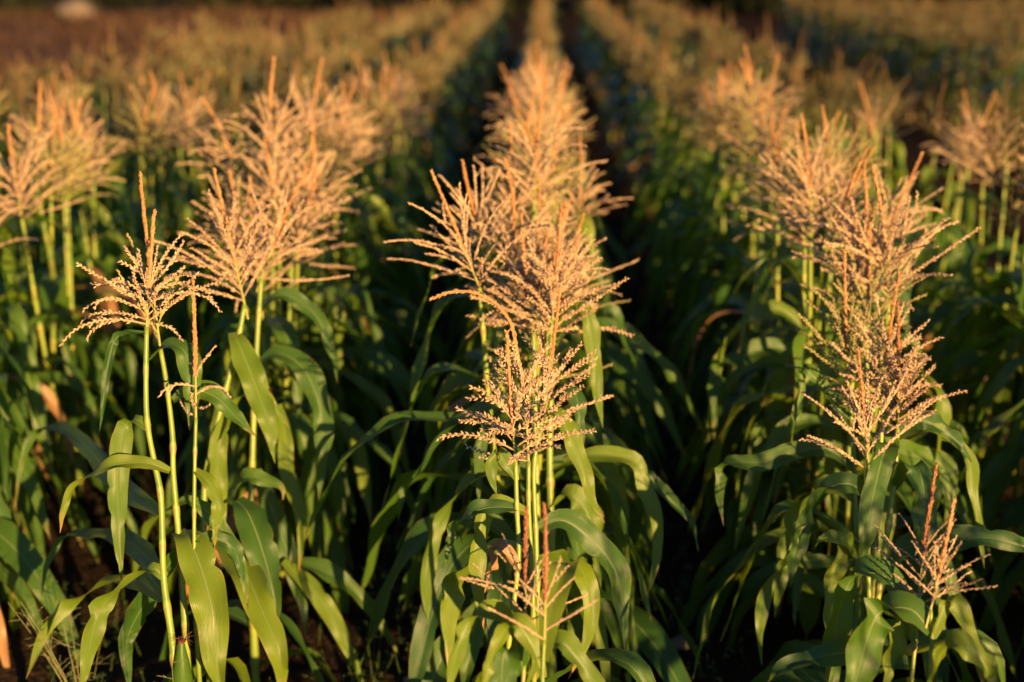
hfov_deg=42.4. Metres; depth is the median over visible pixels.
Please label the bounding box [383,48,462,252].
corn plant
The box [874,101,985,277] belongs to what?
corn plant
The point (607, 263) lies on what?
corn plant
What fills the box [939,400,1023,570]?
corn plant
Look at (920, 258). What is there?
corn plant
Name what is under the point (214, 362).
corn plant
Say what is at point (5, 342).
corn plant
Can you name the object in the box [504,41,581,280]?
corn plant
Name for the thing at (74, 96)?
corn plant
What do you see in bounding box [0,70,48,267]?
corn plant
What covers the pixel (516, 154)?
corn plant
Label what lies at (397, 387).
corn plant
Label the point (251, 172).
corn plant
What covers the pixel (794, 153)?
corn plant
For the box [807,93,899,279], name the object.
corn plant
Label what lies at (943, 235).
corn plant
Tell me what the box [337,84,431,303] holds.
corn plant
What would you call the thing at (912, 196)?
corn plant
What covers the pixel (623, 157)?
corn plant
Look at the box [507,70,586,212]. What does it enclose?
corn plant
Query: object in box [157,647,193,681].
seeding grass
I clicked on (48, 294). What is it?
corn plant
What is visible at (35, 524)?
corn plant
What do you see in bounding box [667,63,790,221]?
corn plant
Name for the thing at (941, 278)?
corn plant
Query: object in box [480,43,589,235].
corn plant
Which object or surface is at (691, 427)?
corn plant
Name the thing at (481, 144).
corn plant
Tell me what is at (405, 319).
corn plant
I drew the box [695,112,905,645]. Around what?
corn plant
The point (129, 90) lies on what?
corn plant
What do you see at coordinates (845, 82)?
corn plant
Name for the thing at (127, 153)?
corn plant
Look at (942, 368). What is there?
corn plant
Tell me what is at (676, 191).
corn plant
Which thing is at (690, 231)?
corn plant
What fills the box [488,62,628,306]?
corn plant
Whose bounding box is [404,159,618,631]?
corn plant
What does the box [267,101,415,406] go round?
corn plant
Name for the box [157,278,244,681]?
corn plant
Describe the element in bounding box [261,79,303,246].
corn plant
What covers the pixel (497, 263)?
corn plant
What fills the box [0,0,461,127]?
bare field
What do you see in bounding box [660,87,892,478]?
corn plant
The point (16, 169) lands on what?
corn plant
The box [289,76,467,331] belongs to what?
corn plant
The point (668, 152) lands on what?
corn plant
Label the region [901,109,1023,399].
corn plant
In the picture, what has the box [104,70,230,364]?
corn plant
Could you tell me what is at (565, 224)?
corn plant
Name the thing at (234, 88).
corn plant
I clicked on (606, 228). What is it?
corn plant
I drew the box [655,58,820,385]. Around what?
corn plant
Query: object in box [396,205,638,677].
corn plant
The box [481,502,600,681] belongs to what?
corn plant
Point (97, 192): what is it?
corn plant
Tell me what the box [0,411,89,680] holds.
corn plant
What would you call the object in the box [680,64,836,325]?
corn plant
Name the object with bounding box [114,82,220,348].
corn plant
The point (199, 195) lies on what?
corn plant
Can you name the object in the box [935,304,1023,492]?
corn plant
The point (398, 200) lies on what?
corn plant
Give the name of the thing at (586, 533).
corn plant
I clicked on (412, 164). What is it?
corn plant
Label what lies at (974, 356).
corn plant
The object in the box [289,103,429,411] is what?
corn plant
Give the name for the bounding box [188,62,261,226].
corn plant
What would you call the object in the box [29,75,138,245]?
corn plant
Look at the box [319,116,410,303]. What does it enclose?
corn plant
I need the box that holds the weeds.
[34,347,763,681]
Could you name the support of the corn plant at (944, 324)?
on the ground at (74, 568)
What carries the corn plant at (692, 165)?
on the ground at (74, 568)
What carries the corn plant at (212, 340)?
on the ground at (74, 568)
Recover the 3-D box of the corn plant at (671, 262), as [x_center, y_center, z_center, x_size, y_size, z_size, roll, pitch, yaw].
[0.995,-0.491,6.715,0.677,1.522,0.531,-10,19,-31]
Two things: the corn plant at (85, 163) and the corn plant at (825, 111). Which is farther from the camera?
the corn plant at (825, 111)
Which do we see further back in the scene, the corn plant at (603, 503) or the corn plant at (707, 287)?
the corn plant at (707, 287)
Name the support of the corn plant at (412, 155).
on the ground at (74, 568)
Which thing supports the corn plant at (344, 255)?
on the ground at (74, 568)
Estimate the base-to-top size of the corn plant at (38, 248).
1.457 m
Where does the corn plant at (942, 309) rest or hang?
on the ground at (74, 568)
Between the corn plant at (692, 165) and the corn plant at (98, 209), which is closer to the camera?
the corn plant at (98, 209)
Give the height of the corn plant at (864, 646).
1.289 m
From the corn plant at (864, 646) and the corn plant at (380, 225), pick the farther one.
the corn plant at (380, 225)
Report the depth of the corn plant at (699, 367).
5.58 m
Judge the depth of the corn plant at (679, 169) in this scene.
7.29 m
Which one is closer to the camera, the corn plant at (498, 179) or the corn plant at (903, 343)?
the corn plant at (903, 343)
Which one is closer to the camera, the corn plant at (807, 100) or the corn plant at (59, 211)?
the corn plant at (59, 211)
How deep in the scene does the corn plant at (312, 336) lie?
4.82 m
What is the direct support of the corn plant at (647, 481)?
on the ground at (74, 568)
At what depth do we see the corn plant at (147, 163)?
8.95 m
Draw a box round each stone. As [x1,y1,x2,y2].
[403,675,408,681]
[671,635,689,649]
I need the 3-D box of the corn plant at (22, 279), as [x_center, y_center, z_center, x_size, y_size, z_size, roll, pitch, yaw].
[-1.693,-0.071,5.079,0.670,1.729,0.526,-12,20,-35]
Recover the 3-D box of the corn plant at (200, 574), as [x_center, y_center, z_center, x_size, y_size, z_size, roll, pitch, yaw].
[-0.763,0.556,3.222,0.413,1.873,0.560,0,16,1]
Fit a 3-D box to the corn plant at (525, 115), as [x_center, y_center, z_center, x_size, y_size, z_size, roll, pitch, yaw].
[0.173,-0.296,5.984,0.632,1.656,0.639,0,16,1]
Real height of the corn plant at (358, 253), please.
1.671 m
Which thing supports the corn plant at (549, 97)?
on the ground at (74, 568)
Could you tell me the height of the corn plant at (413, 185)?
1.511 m
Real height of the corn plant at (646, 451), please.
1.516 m
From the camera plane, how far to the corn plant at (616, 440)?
3.96 m
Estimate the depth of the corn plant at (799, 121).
9.02 m
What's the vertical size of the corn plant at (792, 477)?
1.682 m
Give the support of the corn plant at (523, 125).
on the ground at (74, 568)
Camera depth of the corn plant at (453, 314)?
5.75 m
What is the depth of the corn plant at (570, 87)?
7.46 m
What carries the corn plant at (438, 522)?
on the ground at (74, 568)
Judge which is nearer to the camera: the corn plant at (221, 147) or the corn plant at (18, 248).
the corn plant at (18, 248)
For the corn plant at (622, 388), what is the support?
on the ground at (74, 568)
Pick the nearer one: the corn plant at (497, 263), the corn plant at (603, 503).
the corn plant at (603, 503)
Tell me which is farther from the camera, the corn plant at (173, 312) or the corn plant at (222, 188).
the corn plant at (222, 188)
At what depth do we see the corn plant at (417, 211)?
7.06 m
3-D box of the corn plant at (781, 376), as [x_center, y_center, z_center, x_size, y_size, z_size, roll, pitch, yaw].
[0.847,0.146,4.411,0.698,1.646,0.751,-11,19,-32]
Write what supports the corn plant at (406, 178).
on the ground at (74, 568)
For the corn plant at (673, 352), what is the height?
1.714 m
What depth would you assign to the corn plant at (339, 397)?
4.68 m
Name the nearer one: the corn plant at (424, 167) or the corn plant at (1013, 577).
the corn plant at (1013, 577)
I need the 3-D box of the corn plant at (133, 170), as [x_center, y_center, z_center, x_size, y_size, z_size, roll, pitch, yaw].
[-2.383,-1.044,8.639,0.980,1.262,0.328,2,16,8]
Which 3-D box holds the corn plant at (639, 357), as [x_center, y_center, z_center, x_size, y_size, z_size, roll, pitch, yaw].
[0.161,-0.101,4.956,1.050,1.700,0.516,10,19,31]
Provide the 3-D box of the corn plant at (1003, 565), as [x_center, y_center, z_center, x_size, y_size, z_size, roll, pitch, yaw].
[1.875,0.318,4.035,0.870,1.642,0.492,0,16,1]
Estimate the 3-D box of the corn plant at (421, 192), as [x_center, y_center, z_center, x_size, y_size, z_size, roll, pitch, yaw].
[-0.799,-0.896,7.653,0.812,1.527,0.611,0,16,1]
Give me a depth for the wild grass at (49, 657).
3.44 m
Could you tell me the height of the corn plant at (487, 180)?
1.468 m
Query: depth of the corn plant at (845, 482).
3.14 m
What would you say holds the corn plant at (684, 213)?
on the ground at (74, 568)
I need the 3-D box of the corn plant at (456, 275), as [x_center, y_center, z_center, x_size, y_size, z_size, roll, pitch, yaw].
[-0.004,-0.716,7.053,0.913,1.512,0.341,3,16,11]
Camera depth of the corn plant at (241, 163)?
7.46 m
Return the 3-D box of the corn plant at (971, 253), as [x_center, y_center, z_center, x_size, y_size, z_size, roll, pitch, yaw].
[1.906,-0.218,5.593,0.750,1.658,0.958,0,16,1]
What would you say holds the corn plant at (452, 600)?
on the ground at (74, 568)
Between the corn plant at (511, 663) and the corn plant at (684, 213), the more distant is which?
the corn plant at (684, 213)
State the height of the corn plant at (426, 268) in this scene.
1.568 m
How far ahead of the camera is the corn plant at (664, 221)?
6.34 m
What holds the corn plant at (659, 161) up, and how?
on the ground at (74, 568)
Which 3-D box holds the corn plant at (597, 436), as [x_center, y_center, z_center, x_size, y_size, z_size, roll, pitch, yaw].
[0.047,0.242,3.835,0.725,1.563,0.662,5,17,18]
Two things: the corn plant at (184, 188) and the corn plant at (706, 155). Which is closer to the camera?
the corn plant at (184, 188)
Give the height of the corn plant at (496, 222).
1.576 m
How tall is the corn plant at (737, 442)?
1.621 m
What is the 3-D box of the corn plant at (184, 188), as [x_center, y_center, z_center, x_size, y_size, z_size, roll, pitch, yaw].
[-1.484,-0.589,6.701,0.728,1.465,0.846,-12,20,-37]
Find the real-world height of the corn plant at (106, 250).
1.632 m
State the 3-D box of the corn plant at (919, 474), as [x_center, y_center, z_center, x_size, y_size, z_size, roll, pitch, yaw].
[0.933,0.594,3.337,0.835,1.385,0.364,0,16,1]
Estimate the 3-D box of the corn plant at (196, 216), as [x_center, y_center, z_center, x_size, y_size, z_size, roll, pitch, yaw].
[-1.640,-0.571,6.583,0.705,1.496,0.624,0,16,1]
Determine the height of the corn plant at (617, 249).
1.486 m
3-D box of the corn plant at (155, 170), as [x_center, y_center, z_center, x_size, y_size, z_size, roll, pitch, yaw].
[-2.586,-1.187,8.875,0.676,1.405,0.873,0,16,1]
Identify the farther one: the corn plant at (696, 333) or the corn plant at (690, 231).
the corn plant at (690, 231)
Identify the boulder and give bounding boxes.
[56,0,95,18]
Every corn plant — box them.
[0,60,72,188]
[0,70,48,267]
[0,80,154,468]
[0,83,87,281]
[0,86,47,208]
[0,90,96,321]
[0,95,165,477]
[0,108,215,533]
[0,122,26,204]
[0,122,137,515]
[0,138,25,223]
[0,156,63,325]
[0,197,165,534]
[0,200,73,614]
[0,206,50,334]
[0,216,46,337]
[0,262,51,624]
[0,277,9,355]
[0,319,98,601]
[0,383,58,674]
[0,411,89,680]
[0,493,17,568]
[3,419,43,633]
[5,105,70,263]
[8,73,98,275]
[14,97,206,456]
[15,98,157,527]
[15,209,222,681]
[20,79,103,274]
[22,62,130,300]
[25,95,94,268]
[27,111,192,438]
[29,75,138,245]
[39,97,199,437]
[48,114,99,261]
[51,78,139,236]
[59,103,213,401]
[62,43,159,211]
[76,96,139,246]
[80,82,222,446]
[85,76,206,359]
[85,76,229,396]
[86,61,167,203]
[88,99,238,389]
[93,57,159,200]
[95,71,148,228]
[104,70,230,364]
[105,84,212,222]
[111,58,166,207]
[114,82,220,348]
[116,171,255,681]
[124,78,225,368]
[132,166,398,681]
[138,168,356,579]
[140,73,252,304]
[147,72,246,332]
[150,96,326,472]
[150,167,324,681]
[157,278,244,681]
[159,66,240,346]
[166,76,263,336]
[167,175,355,604]
[171,111,386,492]
[173,75,257,311]
[177,120,450,548]
[180,56,367,525]
[181,83,303,315]
[181,87,267,286]
[181,131,379,511]
[185,107,436,454]
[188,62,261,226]
[190,74,287,292]
[192,135,389,557]
[205,69,283,236]
[212,87,303,283]
[213,100,387,470]
[214,173,414,613]
[217,30,294,280]
[224,86,281,298]
[242,39,301,190]
[249,68,298,250]
[250,58,373,385]
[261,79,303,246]
[262,81,305,225]
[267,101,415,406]
[267,103,407,477]
[268,92,393,435]
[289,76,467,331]
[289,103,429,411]
[293,76,457,425]
[298,81,455,396]
[306,170,701,681]
[307,75,431,364]
[314,70,449,353]
[317,75,433,307]
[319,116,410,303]
[327,73,425,327]
[328,52,471,277]
[331,87,415,306]
[332,67,421,308]
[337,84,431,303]
[349,83,463,395]
[351,64,440,304]
[353,51,445,285]
[367,69,409,363]
[367,73,438,217]
[368,64,460,305]
[368,66,438,263]
[369,45,466,263]
[382,158,651,645]
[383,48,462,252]
[383,81,434,286]
[384,53,450,261]
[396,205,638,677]
[397,80,704,618]
[398,211,621,681]
[402,124,595,616]
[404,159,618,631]
[404,213,644,604]
[419,208,667,678]
[421,177,661,605]
[429,288,595,681]
[431,68,620,472]
[436,329,578,648]
[437,63,549,317]
[439,98,601,383]
[443,173,589,453]
[445,295,690,681]
[447,108,686,461]
[447,505,604,681]
[448,64,598,288]
[451,158,552,405]
[452,85,662,468]
[453,63,591,267]
[454,119,667,580]
[455,227,641,681]
[456,128,652,470]
[457,85,647,400]
[458,65,612,347]
[463,99,665,459]
[466,73,526,201]
[469,203,698,681]
[471,108,573,342]
[475,197,649,576]
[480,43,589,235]
[480,79,620,434]
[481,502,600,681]
[483,91,616,305]
[484,74,610,267]
[486,147,661,496]
[486,291,655,681]
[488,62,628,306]
[489,101,608,339]
[490,69,633,436]
[494,58,605,260]
[497,55,599,239]
[501,66,635,283]
[502,134,634,498]
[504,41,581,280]
[505,89,610,340]
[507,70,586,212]
[510,72,588,202]
[515,48,582,214]
[517,62,570,197]
[524,85,614,290]
[543,67,609,234]
[548,71,583,106]
[558,91,598,239]
[593,48,681,243]
[614,55,735,272]
[627,60,719,303]
[627,77,710,278]
[634,78,703,271]
[635,61,807,360]
[636,77,758,408]
[638,95,768,359]
[639,53,709,219]
[639,73,697,248]
[639,73,724,313]
[642,59,729,250]
[643,72,768,328]
[644,62,737,339]
[645,67,779,377]
[647,63,792,251]
[647,68,752,302]
[654,76,746,292]
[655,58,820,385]
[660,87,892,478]
[661,54,817,412]
[661,85,787,397]
[662,62,735,286]
[664,74,765,375]
[666,106,792,441]
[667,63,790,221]
[667,105,812,433]
[670,45,798,425]
[673,83,741,340]
[676,105,907,505]
[676,119,878,553]
[678,64,740,211]
[678,121,890,537]
[678,145,977,657]
[679,111,870,499]
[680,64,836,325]
[683,84,801,441]
[684,145,904,624]
[689,121,890,610]
[692,200,957,681]
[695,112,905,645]
[697,97,816,419]
[709,124,841,512]
[714,248,937,681]
[723,163,1016,681]
[727,162,996,681]
[731,117,904,515]
[751,299,1023,681]
[766,74,835,236]
[768,461,996,681]
[778,46,916,244]
[779,91,833,188]
[780,65,821,193]
[784,54,852,214]
[786,52,857,235]
[787,346,1005,681]
[790,57,854,230]
[790,89,835,221]
[793,53,872,267]
[799,151,943,662]
[804,89,860,268]
[805,270,961,681]
[806,60,908,324]
[806,88,912,268]
[807,83,892,271]
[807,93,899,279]
[812,80,930,349]
[818,60,950,322]
[818,71,910,316]
[830,76,901,283]
[845,498,997,681]
[847,76,918,242]
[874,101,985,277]
[877,90,1022,417]
[886,88,1009,387]
[890,80,976,344]
[893,84,1023,455]
[893,95,1023,423]
[894,113,1017,443]
[899,96,1023,473]
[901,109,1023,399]
[912,137,1023,486]
[915,124,1023,490]
[916,277,1021,514]
[919,165,1023,516]
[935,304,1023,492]
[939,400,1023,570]
[953,182,1023,605]
[960,355,1023,606]
[978,520,1023,629]
[981,410,1023,630]
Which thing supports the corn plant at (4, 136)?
on the ground at (74, 568)
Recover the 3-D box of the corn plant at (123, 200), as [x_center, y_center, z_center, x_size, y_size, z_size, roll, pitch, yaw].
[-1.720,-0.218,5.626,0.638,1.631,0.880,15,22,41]
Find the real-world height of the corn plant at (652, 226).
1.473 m
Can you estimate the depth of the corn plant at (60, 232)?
6.29 m
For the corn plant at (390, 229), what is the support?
on the ground at (74, 568)
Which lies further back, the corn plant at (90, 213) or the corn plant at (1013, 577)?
the corn plant at (90, 213)
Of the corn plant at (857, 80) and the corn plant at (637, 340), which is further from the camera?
the corn plant at (857, 80)
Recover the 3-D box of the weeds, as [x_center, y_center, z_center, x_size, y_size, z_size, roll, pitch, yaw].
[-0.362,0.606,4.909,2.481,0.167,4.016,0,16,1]
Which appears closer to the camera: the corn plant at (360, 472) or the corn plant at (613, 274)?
the corn plant at (360, 472)
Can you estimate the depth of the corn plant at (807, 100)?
8.66 m
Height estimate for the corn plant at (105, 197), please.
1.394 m
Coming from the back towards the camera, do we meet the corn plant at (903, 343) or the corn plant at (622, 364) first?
the corn plant at (622, 364)
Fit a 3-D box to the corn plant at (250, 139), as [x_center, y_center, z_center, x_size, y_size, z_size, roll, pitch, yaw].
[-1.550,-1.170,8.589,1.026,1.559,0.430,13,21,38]
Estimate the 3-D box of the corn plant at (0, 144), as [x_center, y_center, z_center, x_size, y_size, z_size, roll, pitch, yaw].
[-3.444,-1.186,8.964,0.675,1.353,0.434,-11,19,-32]
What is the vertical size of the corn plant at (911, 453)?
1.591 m
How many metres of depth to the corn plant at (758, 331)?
4.58 m
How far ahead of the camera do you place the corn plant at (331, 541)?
4.22 m
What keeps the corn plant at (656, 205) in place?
on the ground at (74, 568)
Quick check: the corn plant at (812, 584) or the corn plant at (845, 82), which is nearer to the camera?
the corn plant at (812, 584)
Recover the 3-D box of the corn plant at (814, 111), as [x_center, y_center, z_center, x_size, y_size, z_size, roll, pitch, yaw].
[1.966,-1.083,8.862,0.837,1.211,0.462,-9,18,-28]
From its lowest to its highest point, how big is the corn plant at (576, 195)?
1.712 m
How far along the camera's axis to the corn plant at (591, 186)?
7.35 m
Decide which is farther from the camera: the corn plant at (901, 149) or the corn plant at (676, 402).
the corn plant at (901, 149)
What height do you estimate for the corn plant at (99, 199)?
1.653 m
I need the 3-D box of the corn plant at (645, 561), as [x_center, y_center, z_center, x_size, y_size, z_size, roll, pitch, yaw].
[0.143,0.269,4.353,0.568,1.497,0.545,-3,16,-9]
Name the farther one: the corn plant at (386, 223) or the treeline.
the treeline
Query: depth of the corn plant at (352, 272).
5.53 m
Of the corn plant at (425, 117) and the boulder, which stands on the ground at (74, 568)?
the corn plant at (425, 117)
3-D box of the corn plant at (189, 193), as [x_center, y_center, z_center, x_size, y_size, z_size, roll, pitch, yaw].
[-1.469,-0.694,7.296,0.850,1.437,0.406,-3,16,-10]
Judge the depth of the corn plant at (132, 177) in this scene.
8.10 m
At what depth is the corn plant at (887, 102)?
6.79 m
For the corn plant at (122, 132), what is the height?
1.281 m
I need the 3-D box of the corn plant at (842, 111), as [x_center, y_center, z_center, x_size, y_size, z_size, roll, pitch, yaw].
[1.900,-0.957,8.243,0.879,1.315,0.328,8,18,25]
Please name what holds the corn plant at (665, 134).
on the ground at (74, 568)
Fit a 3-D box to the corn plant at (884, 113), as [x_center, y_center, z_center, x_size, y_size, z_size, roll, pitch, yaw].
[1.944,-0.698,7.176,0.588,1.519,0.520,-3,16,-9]
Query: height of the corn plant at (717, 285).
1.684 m
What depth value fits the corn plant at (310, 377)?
3.69 m
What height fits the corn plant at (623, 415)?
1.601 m
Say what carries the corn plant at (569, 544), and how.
on the ground at (74, 568)
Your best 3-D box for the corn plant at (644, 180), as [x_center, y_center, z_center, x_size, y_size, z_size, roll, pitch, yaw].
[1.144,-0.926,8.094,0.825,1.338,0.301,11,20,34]
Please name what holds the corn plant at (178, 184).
on the ground at (74, 568)
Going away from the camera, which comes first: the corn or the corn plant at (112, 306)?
the corn plant at (112, 306)
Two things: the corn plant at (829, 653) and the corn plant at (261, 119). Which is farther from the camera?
the corn plant at (261, 119)
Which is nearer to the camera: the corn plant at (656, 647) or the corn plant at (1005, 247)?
the corn plant at (656, 647)
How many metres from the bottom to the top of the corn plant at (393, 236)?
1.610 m
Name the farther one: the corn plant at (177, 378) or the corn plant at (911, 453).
the corn plant at (177, 378)
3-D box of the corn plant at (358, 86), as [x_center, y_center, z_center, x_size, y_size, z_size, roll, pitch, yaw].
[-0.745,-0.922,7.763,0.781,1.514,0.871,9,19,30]
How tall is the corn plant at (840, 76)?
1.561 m
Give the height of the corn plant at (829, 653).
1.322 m
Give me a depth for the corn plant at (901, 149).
7.38 m
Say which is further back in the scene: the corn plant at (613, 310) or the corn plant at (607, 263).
the corn plant at (607, 263)
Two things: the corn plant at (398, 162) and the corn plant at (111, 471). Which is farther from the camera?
the corn plant at (398, 162)
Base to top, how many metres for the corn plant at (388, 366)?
1.741 m
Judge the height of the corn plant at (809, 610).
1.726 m
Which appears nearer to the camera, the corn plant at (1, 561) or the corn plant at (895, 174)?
the corn plant at (1, 561)
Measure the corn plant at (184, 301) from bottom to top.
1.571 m
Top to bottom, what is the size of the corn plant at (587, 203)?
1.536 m
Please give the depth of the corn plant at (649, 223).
8.61 m
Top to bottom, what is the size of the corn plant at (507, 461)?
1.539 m
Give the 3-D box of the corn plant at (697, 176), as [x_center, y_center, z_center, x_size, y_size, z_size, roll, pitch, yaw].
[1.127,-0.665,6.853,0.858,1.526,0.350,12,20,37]
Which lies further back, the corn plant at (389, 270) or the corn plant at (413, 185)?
the corn plant at (413, 185)
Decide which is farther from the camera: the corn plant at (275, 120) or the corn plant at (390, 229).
the corn plant at (275, 120)
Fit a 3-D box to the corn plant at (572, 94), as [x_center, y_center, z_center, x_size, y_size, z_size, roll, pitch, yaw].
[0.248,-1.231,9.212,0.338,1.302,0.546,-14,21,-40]
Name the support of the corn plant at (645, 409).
on the ground at (74, 568)
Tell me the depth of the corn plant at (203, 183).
6.74 m
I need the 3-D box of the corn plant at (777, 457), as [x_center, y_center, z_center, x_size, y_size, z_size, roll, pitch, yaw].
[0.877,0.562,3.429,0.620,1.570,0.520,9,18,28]
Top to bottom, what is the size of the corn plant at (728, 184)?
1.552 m
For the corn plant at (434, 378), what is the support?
on the ground at (74, 568)
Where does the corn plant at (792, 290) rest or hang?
on the ground at (74, 568)
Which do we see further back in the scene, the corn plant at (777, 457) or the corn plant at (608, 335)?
the corn plant at (608, 335)
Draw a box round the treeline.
[0,0,1023,16]
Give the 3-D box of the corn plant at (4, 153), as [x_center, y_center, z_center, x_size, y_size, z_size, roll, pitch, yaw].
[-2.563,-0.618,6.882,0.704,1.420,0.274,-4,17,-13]
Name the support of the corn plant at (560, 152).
on the ground at (74, 568)
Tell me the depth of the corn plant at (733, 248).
5.54 m
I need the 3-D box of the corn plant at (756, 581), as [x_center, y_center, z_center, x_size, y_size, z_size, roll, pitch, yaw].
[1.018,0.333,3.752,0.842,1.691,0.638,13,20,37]
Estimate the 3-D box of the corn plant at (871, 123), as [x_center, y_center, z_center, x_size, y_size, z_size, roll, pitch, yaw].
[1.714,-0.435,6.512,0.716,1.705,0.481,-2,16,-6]
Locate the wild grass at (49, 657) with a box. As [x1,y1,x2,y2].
[8,572,110,681]
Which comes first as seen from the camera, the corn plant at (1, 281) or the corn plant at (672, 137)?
the corn plant at (1, 281)
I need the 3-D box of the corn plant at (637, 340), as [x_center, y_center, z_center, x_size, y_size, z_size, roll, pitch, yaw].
[0.095,0.136,4.135,1.038,1.856,0.472,-9,19,-29]
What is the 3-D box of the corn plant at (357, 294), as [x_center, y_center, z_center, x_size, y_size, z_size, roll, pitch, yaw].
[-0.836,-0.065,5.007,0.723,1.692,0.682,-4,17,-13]
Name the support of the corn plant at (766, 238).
on the ground at (74, 568)
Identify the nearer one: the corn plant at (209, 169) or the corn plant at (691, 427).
the corn plant at (691, 427)
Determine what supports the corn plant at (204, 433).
on the ground at (74, 568)
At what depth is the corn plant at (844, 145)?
8.14 m
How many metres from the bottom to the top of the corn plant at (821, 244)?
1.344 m
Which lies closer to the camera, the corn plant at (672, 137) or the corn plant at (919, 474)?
the corn plant at (919, 474)
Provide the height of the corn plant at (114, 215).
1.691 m
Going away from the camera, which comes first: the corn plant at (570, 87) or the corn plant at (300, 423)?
the corn plant at (300, 423)
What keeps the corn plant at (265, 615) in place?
on the ground at (74, 568)
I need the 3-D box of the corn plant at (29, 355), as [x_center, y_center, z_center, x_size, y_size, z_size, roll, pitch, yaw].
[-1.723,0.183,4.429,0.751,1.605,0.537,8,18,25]
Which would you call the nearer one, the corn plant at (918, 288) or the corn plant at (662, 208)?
the corn plant at (918, 288)
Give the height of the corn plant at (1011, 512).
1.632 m
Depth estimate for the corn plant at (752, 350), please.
4.14 m
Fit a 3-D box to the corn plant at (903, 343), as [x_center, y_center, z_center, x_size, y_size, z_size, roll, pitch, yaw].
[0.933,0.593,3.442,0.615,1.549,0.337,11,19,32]
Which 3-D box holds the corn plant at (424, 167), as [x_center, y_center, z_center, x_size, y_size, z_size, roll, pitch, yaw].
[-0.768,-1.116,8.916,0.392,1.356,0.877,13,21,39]
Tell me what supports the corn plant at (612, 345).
on the ground at (74, 568)
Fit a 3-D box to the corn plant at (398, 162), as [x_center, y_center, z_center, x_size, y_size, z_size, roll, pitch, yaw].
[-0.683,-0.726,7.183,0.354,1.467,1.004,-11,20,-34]
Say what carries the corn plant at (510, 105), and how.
on the ground at (74, 568)
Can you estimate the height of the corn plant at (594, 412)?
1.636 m
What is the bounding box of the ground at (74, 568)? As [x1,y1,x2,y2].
[0,0,1023,681]
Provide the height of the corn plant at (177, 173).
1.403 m
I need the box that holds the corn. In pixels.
[0,0,1023,246]
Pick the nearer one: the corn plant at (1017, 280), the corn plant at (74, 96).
the corn plant at (1017, 280)
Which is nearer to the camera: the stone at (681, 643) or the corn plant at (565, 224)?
the stone at (681, 643)
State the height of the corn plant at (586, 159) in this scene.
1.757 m
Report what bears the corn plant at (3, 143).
on the ground at (74, 568)
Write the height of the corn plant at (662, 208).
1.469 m
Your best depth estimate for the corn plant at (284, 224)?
8.73 m
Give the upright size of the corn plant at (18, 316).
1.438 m
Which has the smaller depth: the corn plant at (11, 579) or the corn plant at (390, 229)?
the corn plant at (11, 579)
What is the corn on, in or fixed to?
on the ground at (74, 568)
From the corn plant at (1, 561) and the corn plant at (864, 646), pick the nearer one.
the corn plant at (864, 646)
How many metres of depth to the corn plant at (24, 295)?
4.72 m
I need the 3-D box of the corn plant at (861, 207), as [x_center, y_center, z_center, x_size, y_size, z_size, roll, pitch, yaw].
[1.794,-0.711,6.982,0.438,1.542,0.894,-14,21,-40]
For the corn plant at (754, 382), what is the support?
on the ground at (74, 568)
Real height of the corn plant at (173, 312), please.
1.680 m
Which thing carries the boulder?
on the bare field
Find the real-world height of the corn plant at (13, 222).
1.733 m
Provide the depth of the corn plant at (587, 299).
4.58 m
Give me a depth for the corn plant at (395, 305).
6.37 m
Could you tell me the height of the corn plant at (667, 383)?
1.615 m
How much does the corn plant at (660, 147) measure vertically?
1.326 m
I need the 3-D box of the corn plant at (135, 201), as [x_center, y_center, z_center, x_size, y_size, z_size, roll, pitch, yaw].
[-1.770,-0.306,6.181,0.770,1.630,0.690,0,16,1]
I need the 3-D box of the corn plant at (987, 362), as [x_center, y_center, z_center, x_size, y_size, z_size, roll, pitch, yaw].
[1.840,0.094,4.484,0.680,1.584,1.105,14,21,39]
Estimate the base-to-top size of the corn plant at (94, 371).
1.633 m
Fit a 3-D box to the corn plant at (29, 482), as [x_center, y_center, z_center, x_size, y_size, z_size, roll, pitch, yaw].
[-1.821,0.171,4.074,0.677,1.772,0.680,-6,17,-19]
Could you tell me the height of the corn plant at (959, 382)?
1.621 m
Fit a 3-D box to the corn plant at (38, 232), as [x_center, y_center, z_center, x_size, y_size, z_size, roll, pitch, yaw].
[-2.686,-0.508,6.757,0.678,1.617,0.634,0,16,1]
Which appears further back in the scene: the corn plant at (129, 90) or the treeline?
the treeline
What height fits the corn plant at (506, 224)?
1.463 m
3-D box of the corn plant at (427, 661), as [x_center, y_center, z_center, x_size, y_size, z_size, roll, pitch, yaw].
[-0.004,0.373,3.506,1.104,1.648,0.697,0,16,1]

